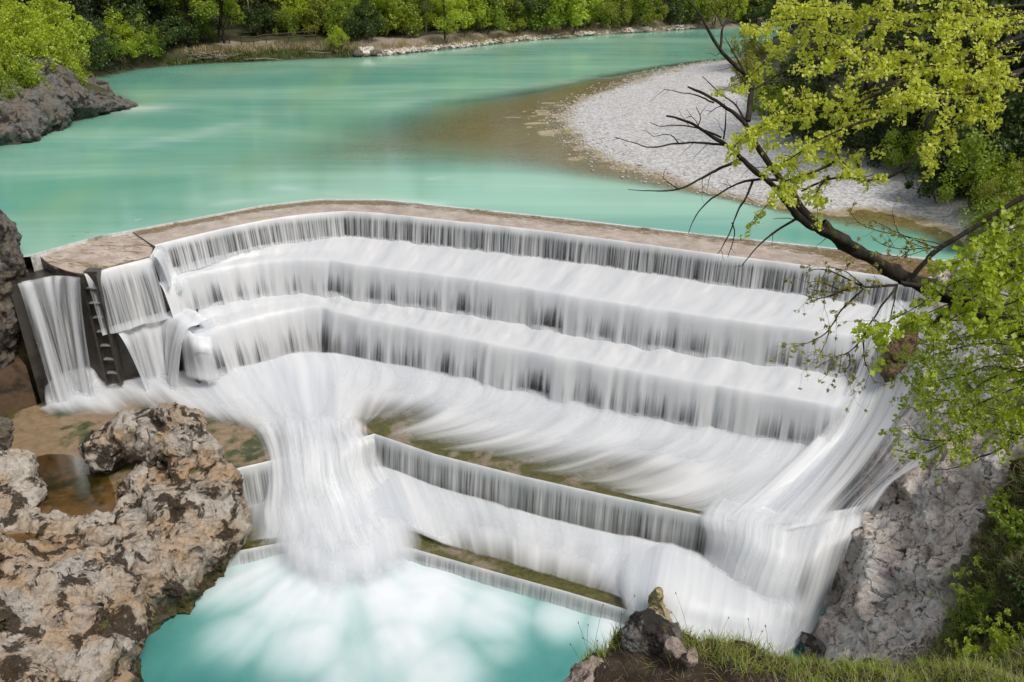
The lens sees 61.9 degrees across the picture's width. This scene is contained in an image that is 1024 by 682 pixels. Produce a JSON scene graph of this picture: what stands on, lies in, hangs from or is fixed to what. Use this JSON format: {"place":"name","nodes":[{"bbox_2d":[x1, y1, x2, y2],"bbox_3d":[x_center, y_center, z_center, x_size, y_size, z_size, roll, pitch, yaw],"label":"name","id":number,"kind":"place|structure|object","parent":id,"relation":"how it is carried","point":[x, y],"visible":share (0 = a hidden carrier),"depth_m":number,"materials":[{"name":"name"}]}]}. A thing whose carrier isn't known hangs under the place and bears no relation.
{"place":"outdoors","nodes":[
{"label":"outdoors","id":0,"kind":"place"},
{"bbox_2d":[36,454,89,482],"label":"basin water","id":1,"kind":"structure","parent":0,"point":[50,463],"depth_m":36.45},
{"bbox_2d":[0,55,137,145],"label":"rock promontory","id":2,"kind":"structure","parent":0,"point":[36,113],"depth_m":63.92,"materials":[{"name":"stone"}]},
{"bbox_2d":[0,54,52,90],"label":"bush","id":3,"kind":"object","parent":2,"relation":"on","point":[23,82],"visible":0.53,"depth_m":63.26,"materials":[{"name":"green plant"}]},
{"bbox_2d":[0,0,72,72],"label":"bush","id":4,"kind":"object","parent":2,"relation":"on","point":[34,39],"visible":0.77,"depth_m":66.71,"materials":[{"name":"green plant"}]},
{"bbox_2d":[0,25,964,260],"bbox_3d":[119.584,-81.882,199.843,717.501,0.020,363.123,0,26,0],"label":"river","id":5,"kind":"structure","parent":0,"point":[180,142],"depth_m":57.62,"materials":[{"name":"liquid"}]},
{"bbox_2d":[139,552,830,681],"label":"pool","id":6,"kind":"structure","parent":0,"point":[284,617],"depth_m":31.73,"materials":[{"name":"liquid"}]},
{"bbox_2d":[1,0,1023,661],"bbox_3d":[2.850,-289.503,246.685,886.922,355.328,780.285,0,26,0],"label":"ground","id":7,"kind":"structure","parent":0,"point":[491,130],"depth_m":62.86,"materials":[{"name":"gravel"}]},
{"bbox_2d":[0,209,28,369],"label":"cliff","id":8,"kind":"structure","parent":7,"relation":"on","point":[13,269],"depth_m":39.20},
{"bbox_2d":[0,354,36,416],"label":"concrete wall","id":9,"kind":"structure","parent":7,"relation":"on","point":[16,392],"depth_m":40.26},
{"bbox_2d":[0,29,43,89],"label":"bush","id":10,"kind":"object","parent":7,"relation":"on","point":[12,66],"visible":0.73,"depth_m":63.02,"materials":[{"name":"green plant"}]},
{"bbox_2d":[0,448,115,538],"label":"rock ledge","id":11,"kind":"object","parent":7,"relation":"on","point":[23,490],"visible":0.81,"depth_m":33.17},
{"bbox_2d":[0,417,14,450],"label":"corner rock","id":12,"kind":"object","parent":11,"relation":"on","point":[7,429],"visible":0.84,"depth_m":35.03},
{"bbox_2d":[34,34,87,85],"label":"bush","id":13,"kind":"object","parent":7,"relation":"on","point":[72,65],"visible":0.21,"depth_m":70.26,"materials":[{"name":"green plant"}]},
{"bbox_2d":[25,0,97,63],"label":"bush","id":14,"kind":"object","parent":7,"relation":"on","point":[55,17],"visible":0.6,"depth_m":74.12,"materials":[{"name":"green plant"}]},
{"bbox_2d":[0,527,154,681],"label":"rock shelf","id":15,"kind":"object","parent":7,"relation":"on","point":[67,614],"visible":1,"depth_m":28.28,"materials":[{"name":"stone"}]},
{"bbox_2d":[55,20,107,71],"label":"bush","id":16,"kind":"object","parent":7,"relation":"on","point":[99,46],"visible":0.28,"depth_m":80.48,"materials":[{"name":"green plant"}]},
{"bbox_2d":[52,0,128,71],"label":"bush","id":17,"kind":"object","parent":7,"relation":"on","point":[83,10],"visible":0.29,"depth_m":85.04,"materials":[{"name":"green plant"}]},
{"bbox_2d":[101,6,146,63],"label":"bush","id":18,"kind":"object","parent":7,"relation":"on","point":[130,41],"visible":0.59,"depth_m":89.89,"materials":[{"name":"green plant"}]},
{"bbox_2d":[100,0,159,49],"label":"bush","id":19,"kind":"object","parent":7,"relation":"on","point":[132,12],"visible":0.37,"depth_m":93.11,"materials":[{"name":"green plant"}]},
{"bbox_2d":[118,13,165,61],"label":"bush","id":20,"kind":"object","parent":7,"relation":"on","point":[152,42],"visible":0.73,"depth_m":91.76,"materials":[{"name":"green plant"}]},
{"bbox_2d":[139,19,178,53],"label":"bush","id":21,"kind":"object","parent":7,"relation":"on","point":[163,27],"visible":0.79,"depth_m":93.03,"materials":[{"name":"green plant"}]},
{"bbox_2d":[78,402,252,635],"bbox_3d":[-14.003,7.673,35.284,5.961,8.955,9.196,-12,28,-23],"label":"boulder","id":22,"kind":"object","parent":7,"relation":"on","point":[187,538],"visible":0.7,"depth_m":33.57,"materials":[{"name":"stone"}]},
{"bbox_2d":[155,0,202,47],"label":"bush","id":23,"kind":"object","parent":7,"relation":"on","point":[175,20],"visible":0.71,"depth_m":96.45,"materials":[{"name":"green plant"}]},
{"bbox_2d":[177,0,221,41],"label":"bush","id":24,"kind":"object","parent":7,"relation":"on","point":[204,29],"visible":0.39,"depth_m":99.52,"materials":[{"name":"green plant"}]},
{"bbox_2d":[188,0,240,43],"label":"broadleaf tree","id":25,"kind":"object","parent":7,"relation":"on","point":[231,7],"visible":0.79,"depth_m":98.59,"materials":[{"name":"green plant"}]},
{"bbox_2d":[187,0,245,42],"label":"broadleaf tree","id":26,"kind":"object","parent":7,"relation":"on","point":[211,6],"visible":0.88,"depth_m":96.69,"materials":[{"name":"green plant"}]},
{"bbox_2d":[239,2,278,35],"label":"bush","id":27,"kind":"object","parent":7,"relation":"on","point":[252,19],"visible":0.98,"depth_m":104.00,"materials":[{"name":"green plant"}]},
{"bbox_2d":[159,39,359,64],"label":"grass","id":28,"kind":"structure","parent":7,"relation":"on","point":[233,59],"depth_m":97.38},
{"bbox_2d":[270,5,300,35],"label":"bush","id":29,"kind":"object","parent":7,"relation":"on","point":[289,21],"visible":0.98,"depth_m":105.14,"materials":[{"name":"green plant"}]},
{"bbox_2d":[299,0,335,34],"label":"bush","id":30,"kind":"object","parent":7,"relation":"on","point":[317,12],"visible":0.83,"depth_m":105.25,"materials":[{"name":"green plant"}]},
{"bbox_2d":[320,0,361,37],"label":"bush","id":31,"kind":"object","parent":7,"relation":"on","point":[341,7],"visible":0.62,"depth_m":103.69,"materials":[{"name":"green plant"}]},
{"bbox_2d":[341,0,387,41],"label":"bush","id":32,"kind":"object","parent":7,"relation":"on","point":[364,27],"visible":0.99,"depth_m":101.96,"materials":[{"name":"green plant"}]},
{"bbox_2d":[346,0,407,35],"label":"bush","id":33,"kind":"object","parent":7,"relation":"on","point":[391,17],"visible":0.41,"depth_m":105.13,"materials":[{"name":"green plant"}]},
{"bbox_2d":[5,0,766,28],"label":"woodland","id":34,"kind":"object","parent":7,"relation":"on","point":[97,6],"visible":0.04,"depth_m":102.61,"materials":[{"name":"green plant"}]},
{"bbox_2d":[369,0,423,36],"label":"bush","id":35,"kind":"object","parent":7,"relation":"on","point":[408,8],"visible":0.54,"depth_m":105.11,"materials":[{"name":"green plant"}]},
{"bbox_2d":[384,0,437,36],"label":"bush","id":36,"kind":"object","parent":7,"relation":"on","point":[403,29],"visible":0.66,"depth_m":105.91,"materials":[{"name":"green plant"}]},
{"bbox_2d":[172,21,720,54],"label":"dry grass","id":37,"kind":"structure","parent":7,"relation":"on","point":[289,47],"depth_m":103.74,"materials":[{"name":"plant"}]},
{"bbox_2d":[425,0,467,42],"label":"broadleaf tree","id":38,"kind":"object","parent":7,"relation":"on","point":[445,20],"visible":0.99,"depth_m":105.68,"materials":[{"name":"green plant"}]},
{"bbox_2d":[437,0,492,34],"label":"bush","id":39,"kind":"object","parent":7,"relation":"on","point":[468,19],"visible":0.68,"depth_m":108.43,"materials":[{"name":"green plant"}]},
{"bbox_2d":[1,199,947,619],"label":"weir","id":40,"kind":"object","parent":7,"relation":"on","point":[39,429],"visible":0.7,"depth_m":40.08,"materials":[{"name":"concrete"}]},
{"bbox_2d":[23,276,105,404],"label":"waterfall","id":41,"kind":"structure","parent":40,"relation":"on","point":[69,385],"depth_m":40.35,"materials":[{"name":"white liquid"}]},
{"bbox_2d":[80,268,126,387],"bbox_3d":[-19.493,-0.380,40.927,0.760,6.400,0.760,0,26,0],"label":"rung ladder","id":42,"kind":"object","parent":40,"relation":"on","point":[113,357],"visible":0.91,"depth_m":40.67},
{"bbox_2d":[84,245,183,334],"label":"waterfall","id":43,"kind":"structure","parent":40,"relation":"on","point":[114,276],"depth_m":41.02,"materials":[{"name":"white liquid"}]},
{"bbox_2d":[113,307,218,391],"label":"waterfall","id":44,"kind":"structure","parent":40,"relation":"on","point":[154,348],"depth_m":41.72,"materials":[{"name":"white liquid"}]},
{"bbox_2d":[260,416,408,580],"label":"waterfall","id":45,"kind":"structure","parent":40,"relation":"on","point":[325,482],"depth_m":35.95,"materials":[{"name":"white liquid"}]},
{"bbox_2d":[42,352,812,511],"bbox_3d":[-4.239,3.321,39.322,36.980,1.145,8.592,6,27,12],"label":"foam apron","id":46,"kind":"object","parent":40,"relation":"on","point":[707,467],"visible":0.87,"depth_m":39.24,"materials":[{"name":"white liquid"}]},
{"bbox_2d":[226,541,630,623],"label":"waterfall","id":47,"kind":"structure","parent":40,"relation":"on","point":[571,601],"depth_m":33.76,"materials":[{"name":"white liquid"}]},
{"bbox_2d":[237,434,707,556],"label":"waterfall","id":48,"kind":"structure","parent":40,"relation":"on","point":[690,522],"depth_m":35.80,"materials":[{"name":"white liquid"}]},
{"bbox_2d":[159,235,878,377],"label":"waterfall","id":49,"kind":"structure","parent":40,"relation":"on","point":[635,308],"depth_m":41.74,"materials":[{"name":"white liquid"}]},
{"bbox_2d":[193,291,852,445],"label":"waterfall","id":50,"kind":"structure","parent":40,"relation":"on","point":[741,398],"depth_m":40.03,"materials":[{"name":"white liquid"}]},
{"bbox_2d":[251,467,798,655],"bbox_3d":[-0.415,8.359,34.837,24.926,1.847,6.488,7,27,14],"label":"foam apron","id":51,"kind":"object","parent":40,"relation":"on","point":[707,594],"visible":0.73,"depth_m":33.75,"materials":[{"name":"white liquid"}]},
{"bbox_2d":[155,211,918,307],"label":"waterfall","id":52,"kind":"structure","parent":40,"relation":"on","point":[524,233],"depth_m":43.29,"materials":[{"name":"white liquid"}]},
{"bbox_2d":[703,500,861,650],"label":"waterfall","id":53,"kind":"structure","parent":40,"relation":"on","point":[761,558],"depth_m":32.00,"materials":[{"name":"white liquid"}]},
{"bbox_2d":[728,299,997,530],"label":"waterfall","id":54,"kind":"structure","parent":40,"relation":"on","point":[823,470],"depth_m":34.77,"materials":[{"name":"white liquid"}]},
{"bbox_2d":[880,326,919,382],"bbox_3d":[16.031,0.485,35.397,1.809,2.319,1.145,-20,32,-35],"label":"chute rock","id":55,"kind":"object","parent":54,"relation":"on","point":[896,346],"visible":0.59,"depth_m":35.03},
{"label":"basin water","id":56,"kind":"structure","parent":40,"relation":"in","visible":0},
{"bbox_2d":[39,522,129,549],"bbox_3d":[-16.073,7.429,32.057,3.420,0.950,1.343,0,26,0],"label":"rock outcrop","id":57,"kind":"object","parent":56,"relation":"in","point":[97,535],"visible":0.61,"depth_m":31.80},
{"bbox_2d":[456,0,509,33],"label":"bush","id":58,"kind":"object","parent":7,"relation":"on","point":[499,11],"visible":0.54,"depth_m":110.67,"materials":[{"name":"green plant"}]},
{"bbox_2d":[484,0,526,32],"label":"bush","id":59,"kind":"object","parent":7,"relation":"on","point":[520,22],"visible":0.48,"depth_m":112.42,"materials":[{"name":"green plant"}]},
{"bbox_2d":[237,0,789,32],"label":"woodland","id":60,"kind":"object","parent":7,"relation":"on","point":[285,2],"visible":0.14,"depth_m":110.34,"materials":[{"name":"green plant"}]},
{"bbox_2d":[504,0,549,29],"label":"bush","id":61,"kind":"object","parent":7,"relation":"on","point":[543,8],"visible":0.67,"depth_m":113.14,"materials":[{"name":"green plant"}]},
{"bbox_2d":[377,24,697,55],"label":"riprap","id":62,"kind":"object","parent":7,"relation":"on","point":[471,43],"visible":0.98,"depth_m":113.18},
{"bbox_2d":[523,0,571,31],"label":"bush","id":63,"kind":"object","parent":7,"relation":"on","point":[562,18],"visible":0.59,"depth_m":115.05,"materials":[{"name":"green plant"}]},
{"bbox_2d":[538,0,603,34],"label":"bush","id":64,"kind":"object","parent":7,"relation":"on","point":[575,20],"visible":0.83,"depth_m":115.55,"materials":[{"name":"green plant"}]},
{"bbox_2d":[564,0,613,28],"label":"bush","id":65,"kind":"object","parent":7,"relation":"on","point":[598,14],"visible":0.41,"depth_m":119.83,"materials":[{"name":"green plant"}]},
{"bbox_2d":[590,0,633,28],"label":"bush","id":66,"kind":"object","parent":7,"relation":"on","point":[627,14],"visible":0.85,"depth_m":120.43,"materials":[{"name":"green plant"}]},
{"bbox_2d":[605,0,653,27],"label":"bush","id":67,"kind":"object","parent":7,"relation":"on","point":[635,3],"visible":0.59,"depth_m":122.38,"materials":[{"name":"green plant"}]},
{"bbox_2d":[628,0,669,27],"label":"bush","id":68,"kind":"object","parent":7,"relation":"on","point":[660,16],"visible":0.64,"depth_m":122.82,"materials":[{"name":"green plant"}]},
{"bbox_2d":[527,36,780,209],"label":"pebbles","id":69,"kind":"object","parent":7,"relation":"on","point":[606,156],"visible":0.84,"depth_m":64.42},
{"bbox_2d":[646,0,692,24],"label":"bush","id":70,"kind":"object","parent":7,"relation":"on","point":[673,11],"visible":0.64,"depth_m":125.42,"materials":[{"name":"green plant"}]},
{"bbox_2d":[690,0,741,24],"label":"bush","id":71,"kind":"object","parent":7,"relation":"on","point":[715,7],"visible":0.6,"depth_m":126.91,"materials":[{"name":"green plant"}]},
{"bbox_2d":[728,23,767,59],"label":"bush","id":72,"kind":"object","parent":7,"relation":"on","point":[752,42],"visible":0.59,"depth_m":90.84,"materials":[{"name":"green plant"}]},
{"bbox_2d":[741,0,776,24],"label":"bush","id":73,"kind":"object","parent":7,"relation":"on","point":[766,14],"visible":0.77,"depth_m":130.49,"materials":[{"name":"green plant"}]},
{"bbox_2d":[742,71,788,117],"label":"bush","id":74,"kind":"object","parent":7,"relation":"on","point":[780,99],"visible":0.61,"depth_m":65.31,"materials":[{"name":"green plant"}]},
{"bbox_2d":[757,43,817,107],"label":"bush","id":75,"kind":"object","parent":7,"relation":"on","point":[796,83],"visible":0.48,"depth_m":66.00,"materials":[{"name":"green plant"}]},
{"bbox_2d":[584,630,1023,681],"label":"earth mound","id":76,"kind":"object","parent":7,"relation":"on","point":[615,670],"visible":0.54,"depth_m":11.90,"materials":[{"name":"plant"}]},
{"bbox_2d":[562,655,605,681],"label":"edge rock","id":77,"kind":"object","parent":76,"relation":"on","point":[583,671],"visible":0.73,"depth_m":11.93,"materials":[{"name":"grey stone"}]},
{"bbox_2d":[620,608,683,654],"bbox_3d":[1.957,4.351,12.246,0.901,1.069,0.642,-10,28,-19],"label":"mound rock","id":78,"kind":"object","parent":76,"relation":"on","point":[652,629],"visible":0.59,"depth_m":11.98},
{"bbox_2d":[648,587,672,621],"bbox_3d":[5.218,9.794,30.731,1.179,1.866,1.079,0,26,0],"label":"mossy rock","id":79,"kind":"object","parent":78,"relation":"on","point":[660,608],"visible":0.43,"depth_m":30.50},
{"bbox_2d":[664,636,697,667],"bbox_3d":[2.301,4.237,11.588,0.480,0.360,0.265,16,30,29],"label":"pale stone","id":80,"kind":"object","parent":76,"relation":"on","point":[674,647],"visible":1,"depth_m":11.51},
{"bbox_2d":[571,626,1022,681],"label":"dry grass","id":81,"kind":"structure","parent":76,"relation":"on","point":[759,655],"depth_m":12.17,"materials":[{"name":"plant"}]},
{"bbox_2d":[570,589,1023,681],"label":"sedge","id":82,"kind":"object","parent":76,"relation":"on","point":[824,663],"visible":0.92,"depth_m":12.10,"materials":[{"name":"green plant"}]},
{"bbox_2d":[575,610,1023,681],"bbox_3d":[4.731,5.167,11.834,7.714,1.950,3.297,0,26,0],"label":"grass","id":83,"kind":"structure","parent":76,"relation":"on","point":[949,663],"depth_m":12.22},
{"bbox_2d":[779,81,840,140],"bbox_3d":[20.266,-15.596,58.314,4.729,4.178,4.380,0,26,0],"label":"bush","id":84,"kind":"object","parent":7,"relation":"on","point":[816,87],"visible":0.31,"depth_m":57.81,"materials":[{"name":"green plant"}]},
{"bbox_2d":[799,631,825,664],"bbox_3d":[10.822,10.978,30.498,1.103,0.689,1.368,0,26,0],"label":"foot rock","id":85,"kind":"object","parent":7,"relation":"on","point":[811,643],"visible":0.58,"depth_m":30.35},
{"bbox_2d":[614,0,1023,339],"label":"leaning tree","id":86,"kind":"object","parent":7,"relation":"on","point":[846,243],"visible":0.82,"depth_m":11.26,"materials":[{"name":"brown plant"}]},
{"bbox_2d":[790,0,848,88],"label":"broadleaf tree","id":87,"kind":"object","parent":7,"relation":"on","point":[820,76],"visible":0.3,"depth_m":66.16,"materials":[{"name":"green plant"}]},
{"bbox_2d":[807,80,882,149],"bbox_3d":[22.100,-14.807,56.151,4.952,4.950,4.603,5,26,10],"label":"bush","id":88,"kind":"object","parent":7,"relation":"on","point":[825,125],"visible":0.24,"depth_m":56.29,"materials":[{"name":"green plant"}]},
{"bbox_2d":[710,0,1023,239],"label":"elm tree","id":89,"kind":"object","parent":7,"relation":"on","point":[958,57],"visible":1,"depth_m":9.25,"materials":[{"name":"green plant"}]},
{"bbox_2d":[834,0,922,97],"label":"broadleaf tree","id":90,"kind":"object","parent":7,"relation":"on","point":[869,33],"visible":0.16,"depth_m":58.15,"materials":[{"name":"green plant"}]},
{"bbox_2d":[842,98,917,167],"bbox_3d":[23.079,-12.970,53.328,4.380,4.178,4.729,-3,26,-6],"label":"bush","id":91,"kind":"object","parent":7,"relation":"on","point":[867,131],"visible":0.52,"depth_m":52.90,"materials":[{"name":"green plant"}]},
{"bbox_2d":[769,197,1023,412],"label":"budding tree","id":92,"kind":"object","parent":7,"relation":"on","point":[849,288],"visible":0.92,"depth_m":10.57,"materials":[{"name":"green plant"}]},
{"bbox_2d":[770,0,1023,143],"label":"woodland","id":93,"kind":"object","parent":7,"relation":"on","point":[925,33],"visible":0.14,"depth_m":49.78,"materials":[{"name":"green plant"}]},
{"bbox_2d":[874,0,945,131],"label":"broadleaf tree","id":94,"kind":"object","parent":7,"relation":"on","point":[914,112],"visible":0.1,"depth_m":55.38,"materials":[{"name":"green plant"}]},
{"bbox_2d":[879,108,946,175],"bbox_3d":[23.713,-11.698,50.374,4.025,4.256,3.681,6,27,13],"label":"bush","id":95,"kind":"object","parent":7,"relation":"on","point":[898,156],"visible":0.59,"depth_m":50.46,"materials":[{"name":"green plant"}]},
{"bbox_2d":[851,195,1023,391],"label":"lime tree","id":96,"kind":"object","parent":7,"relation":"on","point":[993,268],"visible":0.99,"depth_m":9.65,"materials":[{"name":"green plant"}]},
{"bbox_2d":[902,131,975,202],"bbox_3d":[23.561,-9.565,46.489,4.023,4.022,3.740,1,26,3],"label":"bush","id":97,"kind":"object","parent":7,"relation":"on","point":[927,188],"visible":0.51,"depth_m":46.09,"materials":[{"name":"green plant"}]},
{"bbox_2d":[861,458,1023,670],"bbox_3d":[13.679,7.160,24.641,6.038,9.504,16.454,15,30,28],"label":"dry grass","id":98,"kind":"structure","parent":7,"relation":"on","point":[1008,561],"depth_m":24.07,"materials":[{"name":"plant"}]},
{"bbox_2d":[878,226,1023,483],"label":"maple tree","id":99,"kind":"object","parent":7,"relation":"on","point":[1007,416],"visible":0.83,"depth_m":11.02,"materials":[{"name":"green plant"}]},
{"bbox_2d":[917,0,1006,144],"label":"broadleaf tree","id":100,"kind":"object","parent":7,"relation":"on","point":[937,78],"visible":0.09,"depth_m":50.13,"materials":[{"name":"green plant"}]},
{"bbox_2d":[927,555,1008,643],"bbox_3d":[12.914,7.403,23.287,2.703,3.069,2.781,5,26,11],"label":"willow shrub","id":101,"kind":"object","parent":7,"relation":"on","point":[969,616],"visible":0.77,"depth_m":23.53,"materials":[{"name":"green plant"}]},
{"bbox_2d":[936,126,1023,209],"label":"bush","id":102,"kind":"object","parent":7,"relation":"on","point":[978,170],"visible":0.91,"depth_m":43.44,"materials":[{"name":"green plant"}]},
{"bbox_2d":[943,75,1023,170],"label":"bush","id":103,"kind":"object","parent":7,"relation":"on","point":[1010,130],"visible":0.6,"depth_m":44.40,"materials":[{"name":"green plant"}]},
{"bbox_2d":[954,180,1023,243],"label":"bush","id":104,"kind":"object","parent":7,"relation":"on","point":[989,210],"visible":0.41,"depth_m":39.45,"materials":[{"name":"green plant"}]},
{"bbox_2d":[976,157,1023,225],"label":"bush","id":105,"kind":"object","parent":7,"relation":"on","point":[986,184],"visible":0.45,"depth_m":41.04,"materials":[{"name":"green plant"}]},
{"bbox_2d":[811,221,1023,671],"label":"cliff","id":106,"kind":"structure","parent":0,"point":[882,585],"depth_m":29.57,"materials":[{"name":"stone"}]},
{"bbox_2d":[866,450,1023,674],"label":"grass","id":107,"kind":"structure","parent":106,"relation":"on","point":[998,573],"depth_m":24.06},
{"bbox_2d":[962,608,1023,664],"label":"leafy shrub","id":108,"kind":"object","parent":106,"relation":"on","point":[998,636],"visible":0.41,"depth_m":20.84,"materials":[{"name":"green plant"}]},
{"bbox_2d":[988,504,1023,552],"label":"leafy shrub","id":109,"kind":"object","parent":106,"relation":"on","point":[1016,536],"visible":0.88,"depth_m":24.35,"materials":[{"name":"green plant"}]},
{"bbox_2d":[1002,569,1023,618],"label":"leafy shrub","id":110,"kind":"object","parent":106,"relation":"on","point":[1018,599],"visible":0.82,"depth_m":21.82,"materials":[{"name":"green plant"}]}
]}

